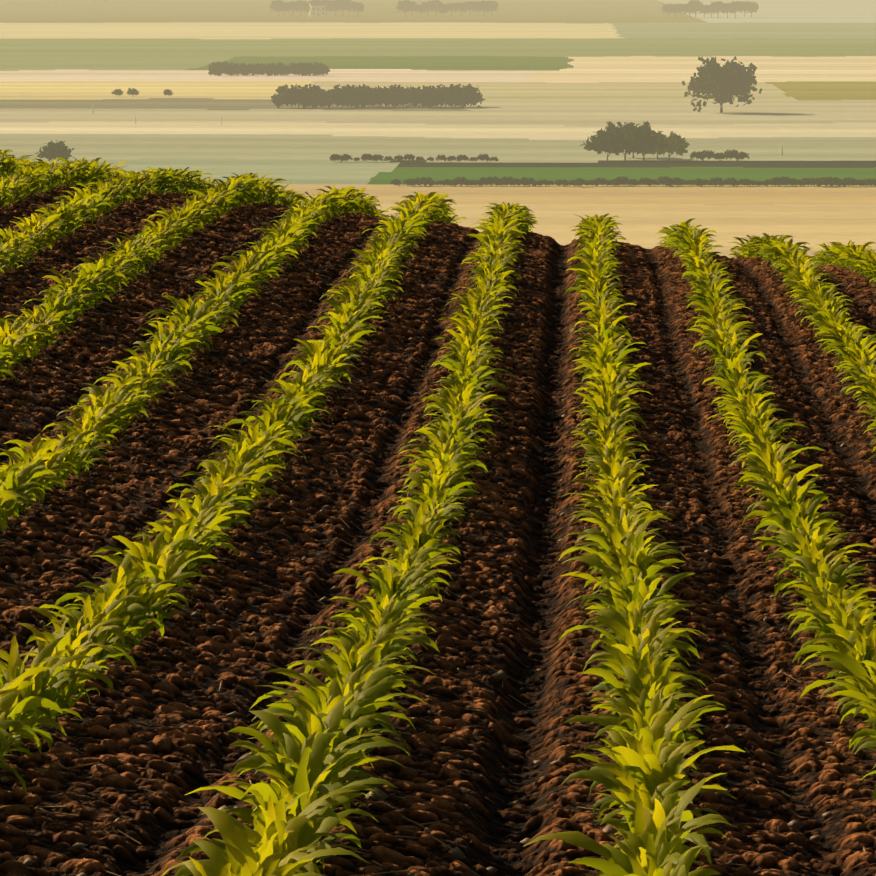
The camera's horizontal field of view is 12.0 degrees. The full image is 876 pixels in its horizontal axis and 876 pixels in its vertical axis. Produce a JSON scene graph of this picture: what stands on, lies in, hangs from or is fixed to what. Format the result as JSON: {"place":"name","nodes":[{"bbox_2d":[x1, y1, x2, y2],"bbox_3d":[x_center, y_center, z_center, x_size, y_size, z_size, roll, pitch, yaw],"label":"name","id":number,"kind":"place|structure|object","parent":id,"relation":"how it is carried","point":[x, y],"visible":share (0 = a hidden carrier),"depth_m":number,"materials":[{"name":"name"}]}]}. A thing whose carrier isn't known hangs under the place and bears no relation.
{"place":"outdoors","nodes":[
{"label":"outdoors","id":0,"kind":"place"},
{"bbox_2d":[0,176,875,875],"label":"field soil","id":1,"kind":"structure","parent":0,"point":[508,546],"depth_m":15.67,"materials":[{"name":"brown soil"}]},
{"bbox_2d":[0,149,53,176],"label":"maize row","id":2,"kind":"object","parent":1,"relation":"on","point":[10,165],"visible":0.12,"depth_m":36.90,"materials":[{"name":"green plant"}]},
{"bbox_2d":[0,157,132,206],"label":"maize row","id":3,"kind":"object","parent":1,"relation":"on","point":[48,177],"visible":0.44,"depth_m":33.95,"materials":[{"name":"green plant"}]},
{"bbox_2d":[0,167,217,273],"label":"maize row","id":4,"kind":"object","parent":1,"relation":"on","point":[40,231],"visible":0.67,"depth_m":30.04,"materials":[{"name":"green plant"}]},
{"bbox_2d":[0,173,308,381],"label":"maize row","id":5,"kind":"object","parent":1,"relation":"on","point":[89,284],"visible":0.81,"depth_m":25.50,"materials":[{"name":"green plant"}]},
{"bbox_2d":[0,185,387,531],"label":"maize row","id":6,"kind":"object","parent":1,"relation":"on","point":[27,476],"visible":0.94,"depth_m":20.91,"materials":[{"name":"green plant"}]},
{"bbox_2d":[0,192,466,793],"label":"maize row","id":7,"kind":"object","parent":1,"relation":"on","point":[126,602],"visible":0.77,"depth_m":14.31,"materials":[{"name":"green plant"}]},
{"bbox_2d":[162,202,539,875],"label":"maize row","id":8,"kind":"object","parent":1,"relation":"on","point":[312,756],"visible":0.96,"depth_m":10.99,"materials":[{"name":"green plant"}]},
{"bbox_2d":[1,312,875,875],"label":"field straw","id":9,"kind":"object","parent":1,"relation":"on","point":[399,732],"visible":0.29,"depth_m":10.94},
{"bbox_2d":[1,236,875,875],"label":"field stones","id":10,"kind":"object","parent":1,"relation":"on","point":[457,852],"visible":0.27,"depth_m":11.28,"materials":[{"name":"brown stone"}]},
{"bbox_2d":[523,213,745,875],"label":"maize row","id":11,"kind":"object","parent":1,"relation":"on","point":[652,742],"visible":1,"depth_m":12.35,"materials":[{"name":"green plant"}]},
{"bbox_2d":[655,218,875,802],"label":"maize row","id":12,"kind":"object","parent":1,"relation":"on","point":[836,620],"visible":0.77,"depth_m":16.95,"materials":[{"name":"green plant"}]},
{"bbox_2d":[729,233,875,459],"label":"maize row","id":13,"kind":"object","parent":1,"relation":"on","point":[849,345],"visible":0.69,"depth_m":27.94,"materials":[{"name":"green plant"}]},
{"bbox_2d":[811,240,875,291],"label":"maize row","id":14,"kind":"object","parent":1,"relation":"on","point":[860,259],"visible":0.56,"depth_m":35.66,"materials":[{"name":"green plant"}]},
{"bbox_2d":[0,0,875,263],"bbox_3d":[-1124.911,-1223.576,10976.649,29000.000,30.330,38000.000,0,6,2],"label":"distant farmland","id":15,"kind":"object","parent":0,"point":[558,82],"visible":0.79,"depth_m":934.09,"materials":[{"name":"beige plant"}]},
{"bbox_2d":[35,140,73,160],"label":"bush","id":16,"kind":"object","parent":15,"relation":"on","point":[51,150],"visible":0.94,"depth_m":637.91,"materials":[{"name":"green plant"}]},
{"bbox_2d":[208,61,329,75],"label":"hedge","id":17,"kind":"object","parent":15,"relation":"on","point":[280,68],"visible":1,"depth_m":1164.68,"materials":[{"name":"green plant"}]},
{"bbox_2d":[308,0,325,16],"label":"farmhouse","id":18,"kind":"object","parent":15,"relation":"on","point":[317,9],"visible":0.94,"depth_m":2582.96,"materials":[{"name":"tile"}]},
{"bbox_2d":[271,84,485,108],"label":"tree line","id":19,"kind":"object","parent":15,"relation":"on","point":[315,96],"visible":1,"depth_m":904.35,"materials":[{"name":"green plant"}]},
{"bbox_2d":[269,0,498,16],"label":"treeline","id":20,"kind":"object","parent":15,"relation":"on","point":[404,6],"visible":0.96,"depth_m":2613.34,"materials":[{"name":"green plant"}]},
{"bbox_2d":[579,121,667,160],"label":"tree clump","id":21,"kind":"object","parent":15,"relation":"on","point":[630,137],"visible":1,"depth_m":655.48,"materials":[{"name":"green plant"}]},
{"bbox_2d":[390,176,875,186],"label":"hedge line","id":22,"kind":"object","parent":15,"relation":"on","point":[666,181],"visible":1,"depth_m":577.88,"materials":[{"name":"green plant"}]},
{"bbox_2d":[651,131,689,160],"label":"tree clump","id":23,"kind":"object","parent":15,"relation":"on","point":[676,143],"visible":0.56,"depth_m":655.75,"materials":[{"name":"green plant"}]},
{"bbox_2d":[682,56,761,112],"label":"lone tree","id":24,"kind":"object","parent":15,"relation":"on","point":[727,81],"visible":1,"depth_m":871.92,"materials":[{"name":"green plant"}]}
]}

